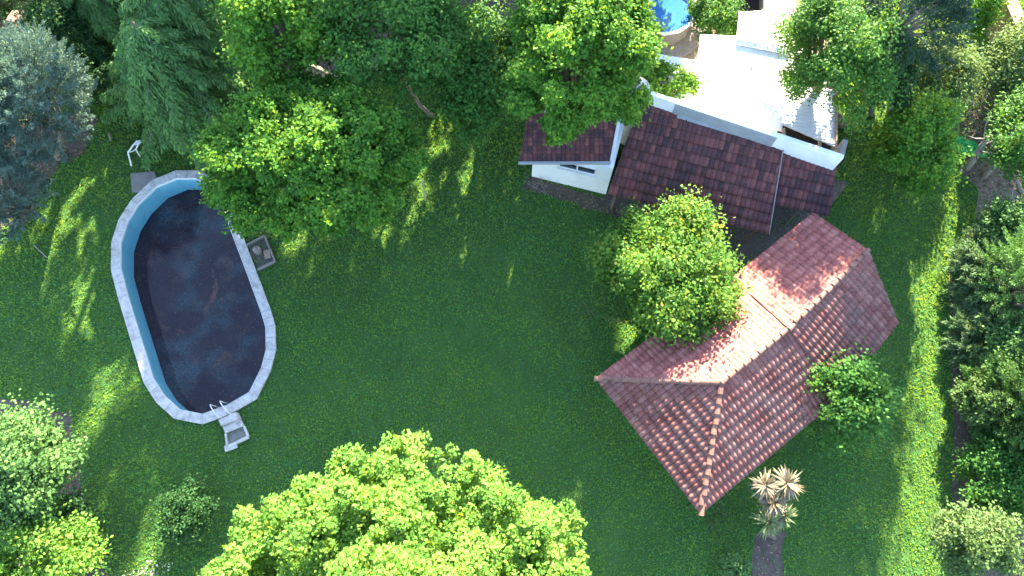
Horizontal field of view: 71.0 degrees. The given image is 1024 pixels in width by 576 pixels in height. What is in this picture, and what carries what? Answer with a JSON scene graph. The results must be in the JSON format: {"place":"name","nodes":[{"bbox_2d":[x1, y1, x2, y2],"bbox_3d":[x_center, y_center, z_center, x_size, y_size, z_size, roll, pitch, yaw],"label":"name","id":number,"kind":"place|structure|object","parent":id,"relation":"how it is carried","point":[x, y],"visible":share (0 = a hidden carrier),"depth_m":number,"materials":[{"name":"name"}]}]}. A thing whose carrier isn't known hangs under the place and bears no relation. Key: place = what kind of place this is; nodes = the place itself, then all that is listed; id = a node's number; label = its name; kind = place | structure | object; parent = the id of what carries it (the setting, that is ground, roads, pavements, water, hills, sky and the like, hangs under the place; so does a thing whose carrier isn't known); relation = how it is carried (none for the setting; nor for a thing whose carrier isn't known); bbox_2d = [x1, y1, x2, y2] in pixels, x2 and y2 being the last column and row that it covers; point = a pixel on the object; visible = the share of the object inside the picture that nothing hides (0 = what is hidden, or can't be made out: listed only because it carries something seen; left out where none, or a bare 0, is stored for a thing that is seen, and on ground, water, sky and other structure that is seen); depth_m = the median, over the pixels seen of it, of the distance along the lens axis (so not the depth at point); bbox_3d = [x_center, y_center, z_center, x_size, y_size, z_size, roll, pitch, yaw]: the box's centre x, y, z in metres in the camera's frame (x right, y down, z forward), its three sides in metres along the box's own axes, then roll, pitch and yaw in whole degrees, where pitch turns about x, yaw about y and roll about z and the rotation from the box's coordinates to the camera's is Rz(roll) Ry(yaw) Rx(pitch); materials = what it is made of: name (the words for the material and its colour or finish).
{"place":"outdoors","nodes":[
{"label":"outdoors","id":0,"kind":"place"},
{"bbox_2d":[193,0,516,130],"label":"soil","id":1,"kind":"structure","parent":0,"point":[384,34],"depth_m":35.64,"materials":[{"name":"brown soil"}]},
{"bbox_2d":[0,0,1023,575],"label":"ground","id":2,"kind":"structure","parent":0,"point":[488,432],"depth_m":30.39,"materials":[{"name":"green plant"}]},
{"bbox_2d":[0,0,27,23],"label":"bush","id":3,"kind":"object","parent":2,"relation":"on","point":[5,10],"visible":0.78,"depth_m":34.18,"materials":[{"name":"green plant"}]},
{"bbox_2d":[5,10,24,29],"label":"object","id":4,"kind":"structure","parent":2,"relation":"on","point":[12,17],"depth_m":33.62,"materials":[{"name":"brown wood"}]},
{"bbox_2d":[0,0,29,33],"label":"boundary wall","id":5,"kind":"structure","parent":2,"relation":"on","point":[2,24],"depth_m":34.80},
{"bbox_2d":[0,143,58,245],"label":"conifer","id":6,"kind":"object","parent":2,"relation":"on","point":[21,212],"visible":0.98,"depth_m":29.73,"materials":[{"name":"green plant"}]},
{"bbox_2d":[0,19,97,175],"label":"conifer","id":7,"kind":"object","parent":2,"relation":"on","point":[29,59],"visible":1,"depth_m":28.85,"materials":[{"name":"green plant"}]},
{"bbox_2d":[0,107,97,226],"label":"leaf bed","id":8,"kind":"object","parent":2,"relation":"on","point":[81,147],"visible":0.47,"depth_m":33.52,"materials":[{"name":"plant"}]},
{"bbox_2d":[0,398,108,575],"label":"shrub bed","id":9,"kind":"object","parent":2,"relation":"on","point":[67,418],"visible":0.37,"depth_m":29.65,"materials":[{"name":"soil"}]},
{"bbox_2d":[0,388,89,546],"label":"broadleaf tree","id":10,"kind":"object","parent":9,"relation":"on","point":[37,454],"visible":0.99,"depth_m":24.27,"materials":[{"name":"green plant"}]},
{"bbox_2d":[0,503,113,575],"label":"bush","id":11,"kind":"object","parent":9,"relation":"on","point":[51,548],"visible":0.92,"depth_m":24.46,"materials":[{"name":"green plant"}]},
{"bbox_2d":[32,477,116,575],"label":"bush","id":12,"kind":"object","parent":9,"relation":"on","point":[77,502],"visible":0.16,"depth_m":27.02,"materials":[{"name":"green plant"}]},
{"bbox_2d":[2,0,114,60],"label":"bush","id":13,"kind":"object","parent":2,"relation":"on","point":[57,16],"visible":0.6,"depth_m":32.26,"materials":[{"name":"green plant"}]},
{"bbox_2d":[60,43,117,107],"bbox_3d":[-19.403,-9.645,33.136,2.900,3.041,2.912,0,72,0],"label":"bush","id":14,"kind":"object","parent":2,"relation":"on","point":[96,64],"visible":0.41,"depth_m":32.62,"materials":[{"name":"green plant"}]},
{"bbox_2d":[62,0,129,52],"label":"cedar","id":15,"kind":"object","parent":2,"relation":"on","point":[105,18],"visible":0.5,"depth_m":32.82,"materials":[{"name":"green plant"}]},
{"bbox_2d":[127,140,140,165],"bbox_3d":[-17.369,-6.258,32.956,0.431,0.862,1.143,40,77,11],"label":"tube frame","id":16,"kind":"object","parent":2,"relation":"on","point":[137,142],"visible":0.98,"depth_m":32.85,"materials":[{"name":"white metal"}]},
{"bbox_2d":[130,171,156,192],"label":"paving slab","id":17,"kind":"structure","parent":2,"relation":"on","point":[143,178],"depth_m":32.95,"materials":[{"name":"concrete"}]},
{"bbox_2d":[118,551,172,575],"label":"weed","id":18,"kind":"object","parent":2,"relation":"on","point":[150,569],"visible":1,"depth_m":27.77,"materials":[{"name":"green plant"}]},
{"bbox_2d":[99,15,257,172],"bbox_3d":[-14.989,-9.857,31.497,8.107,6.150,8.204,0,72,0],"label":"cedar","id":19,"kind":"object","parent":2,"relation":"on","point":[158,72],"visible":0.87,"depth_m":30.61,"materials":[{"name":"green plant"}]},
{"bbox_2d":[147,472,221,550],"bbox_3d":[-12.497,8.564,27.550,2.806,2.698,2.911,0,72,0],"label":"shrub","id":20,"kind":"object","parent":2,"relation":"on","point":[176,523],"visible":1,"depth_m":27.07,"materials":[{"name":"green plant"}]},
{"bbox_2d":[112,0,263,109],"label":"cedar","id":21,"kind":"object","parent":2,"relation":"on","point":[191,12],"visible":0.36,"depth_m":30.22,"materials":[{"name":"green plant"}]},
{"bbox_2d":[111,170,276,423],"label":"swimming pool","id":22,"kind":"structure","parent":2,"relation":"in","point":[150,201],"depth_m":32.23,"materials":[{"name":"liquid"}]},
{"bbox_2d":[139,193,264,409],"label":"floating leaves","id":23,"kind":"object","parent":22,"relation":"on","point":[196,306],"visible":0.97,"depth_m":32.38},
{"bbox_2d":[210,401,231,417],"bbox_3d":[-11.935,5.100,29.858,0.454,1.542,0.860,-38,76,-11],"label":"pool ladder","id":24,"kind":"object","parent":22,"relation":"attached to","point":[219,407],"visible":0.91,"depth_m":29.23,"materials":[{"name":"silver metal"}]},
{"bbox_2d":[219,412,249,451],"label":"pool steps","id":25,"kind":"structure","parent":2,"relation":"on","point":[231,423],"depth_m":29.44,"materials":[{"name":"plastic"}]},
{"bbox_2d":[246,235,276,270],"bbox_3d":[-11.097,-1.597,31.753,0.917,0.412,1.387,-28,75,-8],"label":"pump pit","id":26,"kind":"object","parent":2,"relation":"on","point":[268,257],"visible":1,"depth_m":31.85,"materials":[{"name":"concrete"}]},
{"bbox_2d":[202,0,356,88],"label":"broadleaf tree","id":27,"kind":"object","parent":2,"relation":"on","point":[252,31],"visible":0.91,"depth_m":27.02,"materials":[{"name":"green plant"}]},
{"bbox_2d":[185,62,432,250],"bbox_3d":[-7.802,-4.808,29.115,9.409,7.769,7.933,0,72,0],"label":"broadleaf tree","id":28,"kind":"object","parent":2,"relation":"on","point":[310,159],"visible":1,"depth_m":26.76,"materials":[{"name":"green plant"}]},
{"bbox_2d":[295,0,485,117],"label":"broadleaf tree","id":29,"kind":"object","parent":2,"relation":"on","point":[430,45],"visible":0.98,"depth_m":27.19,"materials":[{"name":"green plant"}]},
{"bbox_2d":[197,429,591,575],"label":"broadleaf tree","id":30,"kind":"object","parent":2,"relation":"on","point":[356,525],"visible":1,"depth_m":21.62,"materials":[{"name":"green plant"}]},
{"bbox_2d":[421,180,425,200],"bbox_3d":[-3.965,-4.385,32.316,0.082,1.035,0.612,-6,73,-2],"label":"stake","id":31,"kind":"object","parent":2,"relation":"on","point":[423,190],"visible":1,"depth_m":32.28,"materials":[{"name":"grey wood"}]},
{"bbox_2d":[412,0,554,155],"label":"broadleaf tree","id":32,"kind":"object","parent":2,"relation":"on","point":[481,87],"visible":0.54,"depth_m":29.24,"materials":[{"name":"green plant"}]},
{"bbox_2d":[1,0,1022,575],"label":"fallen leaves","id":33,"kind":"object","parent":2,"relation":"on","point":[639,210],"visible":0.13,"depth_m":32.94,"materials":[{"name":"brown plant"}]},
{"bbox_2d":[521,174,626,218],"bbox_3d":[3.280,-4.000,32.711,5.877,0.001,0.858,19,74,6],"label":"soil bed","id":34,"kind":"object","parent":2,"relation":"on","point":[556,188],"visible":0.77,"depth_m":32.78,"materials":[{"name":"brown soil"}]},
{"bbox_2d":[527,177,547,194],"bbox_3d":[1.147,-4.708,32.646,1.164,0.774,1.007,14,73,4],"label":"dry weed","id":35,"kind":"object","parent":34,"relation":"on","point":[540,185],"visible":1,"depth_m":32.72,"materials":[{"name":"brown plant"}]},
{"bbox_2d":[497,0,673,147],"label":"broadleaf tree","id":36,"kind":"object","parent":2,"relation":"on","point":[621,54],"visible":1,"depth_m":26.15,"materials":[{"name":"green plant"}]},
{"bbox_2d":[560,284,666,354],"bbox_3d":[5.126,2.035,28.927,6.415,3.623,4.364,0,72,0],"label":"sapling","id":37,"kind":"object","parent":2,"relation":"on","point":[638,328],"visible":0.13,"depth_m":29.44,"materials":[{"name":"green plant"}]},
{"bbox_2d":[620,77,649,144],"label":"wall","id":38,"kind":"structure","parent":2,"relation":"on","point":[625,133],"depth_m":32.37,"materials":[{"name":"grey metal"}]},
{"bbox_2d":[581,183,758,349],"bbox_3d":[6.469,-0.600,28.823,6.346,6.065,6.894,-30,75,-9],"label":"broadleaf tree","id":39,"kind":"object","parent":2,"relation":"on","point":[635,253],"visible":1,"depth_m":27.28,"materials":[{"name":"green plant"}]},
{"bbox_2d":[642,52,708,98],"bbox_3d":[6.857,-8.636,32.257,2.914,4.046,2.543,-15,73,-5],"label":"bush","id":40,"kind":"object","parent":2,"relation":"on","point":[687,82],"visible":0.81,"depth_m":30.73,"materials":[{"name":"green plant"}]},
{"bbox_2d":[518,91,847,244],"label":"cottage","id":41,"kind":"structure","parent":2,"relation":"on","point":[752,175],"depth_m":30.24,"materials":[{"name":"tile"}]},
{"bbox_2d":[557,165,596,177],"bbox_3d":[2.809,-5.162,31.013,1.728,0.580,0.180,15,73,5],"label":"window","id":42,"kind":"structure","parent":41,"relation":"in","point":[578,169],"depth_m":31.16,"materials":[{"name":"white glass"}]},
{"bbox_2d":[702,500,735,538],"bbox_3d":[8.094,9.114,28.391,1.239,1.182,1.859,40,77,12],"label":"weed","id":43,"kind":"object","parent":2,"relation":"on","point":[716,521],"visible":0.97,"depth_m":28.40,"materials":[{"name":"green plant"}]},
{"bbox_2d":[655,0,795,131],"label":"annex","id":44,"kind":"object","parent":2,"relation":"on","point":[738,73],"visible":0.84,"depth_m":31.43,"materials":[{"name":"white paint"}]},
{"bbox_2d":[713,547,752,575],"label":"shrub","id":45,"kind":"object","parent":2,"relation":"on","point":[728,562],"visible":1,"depth_m":27.31,"materials":[{"name":"green plant"}]},
{"bbox_2d":[640,0,830,131],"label":"yard","id":46,"kind":"structure","parent":2,"relation":"on","point":[692,56],"depth_m":35.08,"materials":[{"name":"beige concrete"}]},
{"bbox_2d":[616,4,707,57],"bbox_3d":[7.263,-13.337,35.598,4.880,0.120,4.880,0,72,0],"label":"concrete pad","id":47,"kind":"object","parent":46,"relation":"on","point":[688,44],"visible":0.11,"depth_m":35.06,"materials":[{"name":"beige concrete"}]},
{"bbox_2d":[646,0,695,46],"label":"round pool","id":48,"kind":"structure","parent":47,"relation":"on","point":[679,24],"depth_m":34.72,"materials":[{"name":"liquid"}]},
{"bbox_2d":[684,0,749,41],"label":"bush","id":49,"kind":"object","parent":46,"relation":"on","point":[720,16],"visible":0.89,"depth_m":33.61,"materials":[{"name":"green plant"}]},
{"bbox_2d":[737,0,764,11],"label":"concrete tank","id":50,"kind":"object","parent":46,"relation":"on","point":[756,5],"visible":0.09,"depth_m":35.28,"materials":[{"name":"white concrete"}]},
{"bbox_2d":[594,212,898,515],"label":"house","id":51,"kind":"structure","parent":2,"relation":"on","point":[714,418],"depth_m":27.01,"materials":[{"name":"tile"}]},
{"bbox_2d":[747,464,805,539],"bbox_3d":[9.773,8.168,27.226,2.132,3.469,2.792,0,72,0],"label":"yucca","id":52,"kind":"object","parent":2,"relation":"on","point":[775,518],"visible":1,"depth_m":26.45,"materials":[{"name":"beige plant"}]},
{"bbox_2d":[777,51,844,166],"bbox_3d":[12.982,-8.182,32.463,3.071,3.000,5.665,0,72,0],"label":"lean to","id":53,"kind":"object","parent":2,"relation":"on","point":[815,124],"visible":0.39,"depth_m":30.92,"materials":[{"name":"white wood"}]},
{"bbox_2d":[767,0,928,137],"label":"broadleaf tree","id":54,"kind":"object","parent":2,"relation":"on","point":[810,26],"visible":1,"depth_m":27.55,"materials":[{"name":"green plant"}]},
{"bbox_2d":[802,337,913,461],"bbox_3d":[12.575,4.221,27.552,3.962,5.339,4.963,0,72,0],"label":"broadleaf tree","id":55,"kind":"object","parent":2,"relation":"on","point":[850,411],"visible":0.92,"depth_m":26.17,"materials":[{"name":"green plant"}]},
{"bbox_2d":[856,0,925,118],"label":"broadleaf tree","id":56,"kind":"object","parent":2,"relation":"on","point":[912,70],"visible":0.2,"depth_m":29.61,"materials":[{"name":"green plant"}]},
{"bbox_2d":[852,0,980,117],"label":"pine","id":57,"kind":"object","parent":2,"relation":"on","point":[951,10],"visible":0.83,"depth_m":27.56,"materials":[{"name":"green plant"}]},
{"bbox_2d":[864,79,975,200],"bbox_3d":[17.197,-6.146,30.838,3.876,5.371,5.078,0,72,0],"label":"broadleaf tree","id":58,"kind":"object","parent":2,"relation":"on","point":[922,126],"visible":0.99,"depth_m":29.53,"materials":[{"name":"green plant"}]},
{"bbox_2d":[912,21,1002,129],"bbox_3d":[19.127,-9.496,32.161,4.629,4.898,4.879,0,72,0],"label":"bush","id":59,"kind":"object","parent":2,"relation":"on","point":[965,69],"visible":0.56,"depth_m":31.21,"materials":[{"name":"green plant"}]},
{"bbox_2d":[951,264,968,492],"bbox_3d":[18.370,4.905,29.464,0.048,1.050,13.604,9,73,3],"label":"wire fence","id":60,"kind":"object","parent":2,"relation":"on","point":[965,491],"visible":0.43,"depth_m":29.55,"materials":[{"name":"grey metal"}]},
{"bbox_2d":[922,495,1023,575],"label":"bush","id":61,"kind":"object","parent":2,"relation":"on","point":[983,542],"visible":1,"depth_m":25.26,"materials":[{"name":"green plant"}]},
{"bbox_2d":[947,0,1016,40],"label":"bush","id":62,"kind":"object","parent":2,"relation":"on","point":[986,14],"visible":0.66,"depth_m":33.11,"materials":[{"name":"green plant"}]},
{"bbox_2d":[945,55,1023,186],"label":"dry bush","id":63,"kind":"object","parent":2,"relation":"on","point":[985,108],"visible":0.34,"depth_m":33.09,"materials":[{"name":"green plant"}]},
{"bbox_2d":[963,189,1023,255],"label":"bush","id":64,"kind":"object","parent":2,"relation":"on","point":[1005,213],"visible":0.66,"depth_m":30.00,"materials":[{"name":"green plant"}]},
{"bbox_2d":[974,13,1023,106],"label":"bush","id":65,"kind":"object","parent":2,"relation":"on","point":[1006,44],"visible":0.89,"depth_m":31.83,"materials":[{"name":"green plant"}]},
{"bbox_2d":[974,219,1023,330],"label":"conifer","id":66,"kind":"object","parent":2,"relation":"on","point":[1018,254],"visible":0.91,"depth_m":28.66,"materials":[{"name":"green plant"}]},
{"bbox_2d":[986,0,1023,44],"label":"boundary wall","id":67,"kind":"structure","parent":2,"relation":"on","point":[1009,8],"depth_m":33.86,"materials":[{"name":"white paint"}]},
{"bbox_2d":[601,180,847,273],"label":"courtyard","id":68,"kind":"structure","parent":0,"point":[778,212],"depth_m":32.26,"materials":[{"name":"grey concrete"}]},
{"bbox_2d":[751,531,785,575],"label":"dirt path","id":69,"kind":"structure","parent":0,"point":[767,554],"depth_m":28.14,"materials":[{"name":"soil"}]},
{"bbox_2d":[949,266,1023,575],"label":"dark soil","id":70,"kind":"structure","parent":0,"point":[962,429],"depth_m":29.48,"materials":[{"name":"soil"}]},
{"bbox_2d":[937,294,1023,377],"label":"bush","id":71,"kind":"object","parent":70,"relation":"on","point":[964,324],"visible":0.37,"depth_m":29.57,"materials":[{"name":"green plant"}]},
{"bbox_2d":[941,218,1023,331],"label":"tree","id":72,"kind":"object","parent":70,"relation":"on","point":[966,254],"visible":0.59,"depth_m":30.08,"materials":[{"name":"green plant"}]},
{"bbox_2d":[947,432,1023,534],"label":"bush","id":73,"kind":"object","parent":70,"relation":"on","point":[992,463],"visible":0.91,"depth_m":27.00,"materials":[{"name":"green plant"}]},
{"bbox_2d":[947,364,1023,441],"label":"bush","id":74,"kind":"object","parent":70,"relation":"on","point":[977,390],"visible":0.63,"depth_m":27.87,"materials":[{"name":"green plant"}]},
{"bbox_2d":[950,354,1023,449],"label":"tree","id":75,"kind":"object","parent":70,"relation":"on","point":[966,371],"visible":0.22,"depth_m":28.33,"materials":[{"name":"green plant"}]},
{"bbox_2d":[968,427,1018,481],"bbox_3d":[19.854,6.678,28.436,2.755,2.064,3.518,0,72,0],"label":"shrub","id":76,"kind":"object","parent":70,"relation":"on","point":[976,442],"visible":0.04,"depth_m":28.89,"materials":[{"name":"green plant"}]},
{"bbox_2d":[966,341,1023,470],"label":"bush","id":77,"kind":"object","parent":70,"relation":"on","point":[992,378],"visible":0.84,"depth_m":27.14,"materials":[{"name":"green plant"}]},
{"bbox_2d":[975,311,1023,387],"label":"bush","id":78,"kind":"object","parent":70,"relation":"on","point":[1006,337],"visible":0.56,"depth_m":27.91,"materials":[{"name":"green plant"}]},
{"bbox_2d":[952,106,1021,226],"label":"dirt","id":79,"kind":"structure","parent":0,"point":[992,183],"depth_m":33.03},
{"bbox_2d":[953,136,989,158],"bbox_3d":[21.124,-6.429,33.262,1.930,0.297,0.996,34,75,10],"label":"tarpaulin","id":80,"kind":"object","parent":79,"relation":"on","point":[974,145],"visible":0.48,"depth_m":33.29,"materials":[{"name":"green plastic"}]},
{"bbox_2d":[962,117,1009,170],"bbox_3d":[20.522,-5.949,31.828,1.480,3.125,1.739,-43,77,-12],"label":"bare trunk","id":81,"kind":"object","parent":79,"relation":"on","point":[970,163],"visible":0.8,"depth_m":31.73,"materials":[{"name":"brown plant"}]},
{"bbox_2d":[980,134,1010,178],"bbox_3d":[21.416,-6.083,31.585,1.808,3.647,1.168,0,72,0],"label":"bare trunk","id":82,"kind":"object","parent":79,"relation":"on","point":[986,172],"visible":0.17,"depth_m":32.51,"materials":[{"name":"brown plant"}]},
{"bbox_2d":[980,177,1017,224],"bbox_3d":[21.094,-3.232,31.235,1.554,2.614,2.048,39,77,11],"label":"bare trunk","id":83,"kind":"object","parent":79,"relation":"on","point":[1011,194],"visible":0.23,"depth_m":30.38,"materials":[{"name":"brown plant"}]},
{"bbox_2d":[978,80,1023,193],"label":"bush","id":84,"kind":"object","parent":79,"relation":"on","point":[1010,111],"visible":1,"depth_m":30.46,"materials":[{"name":"green plant"}]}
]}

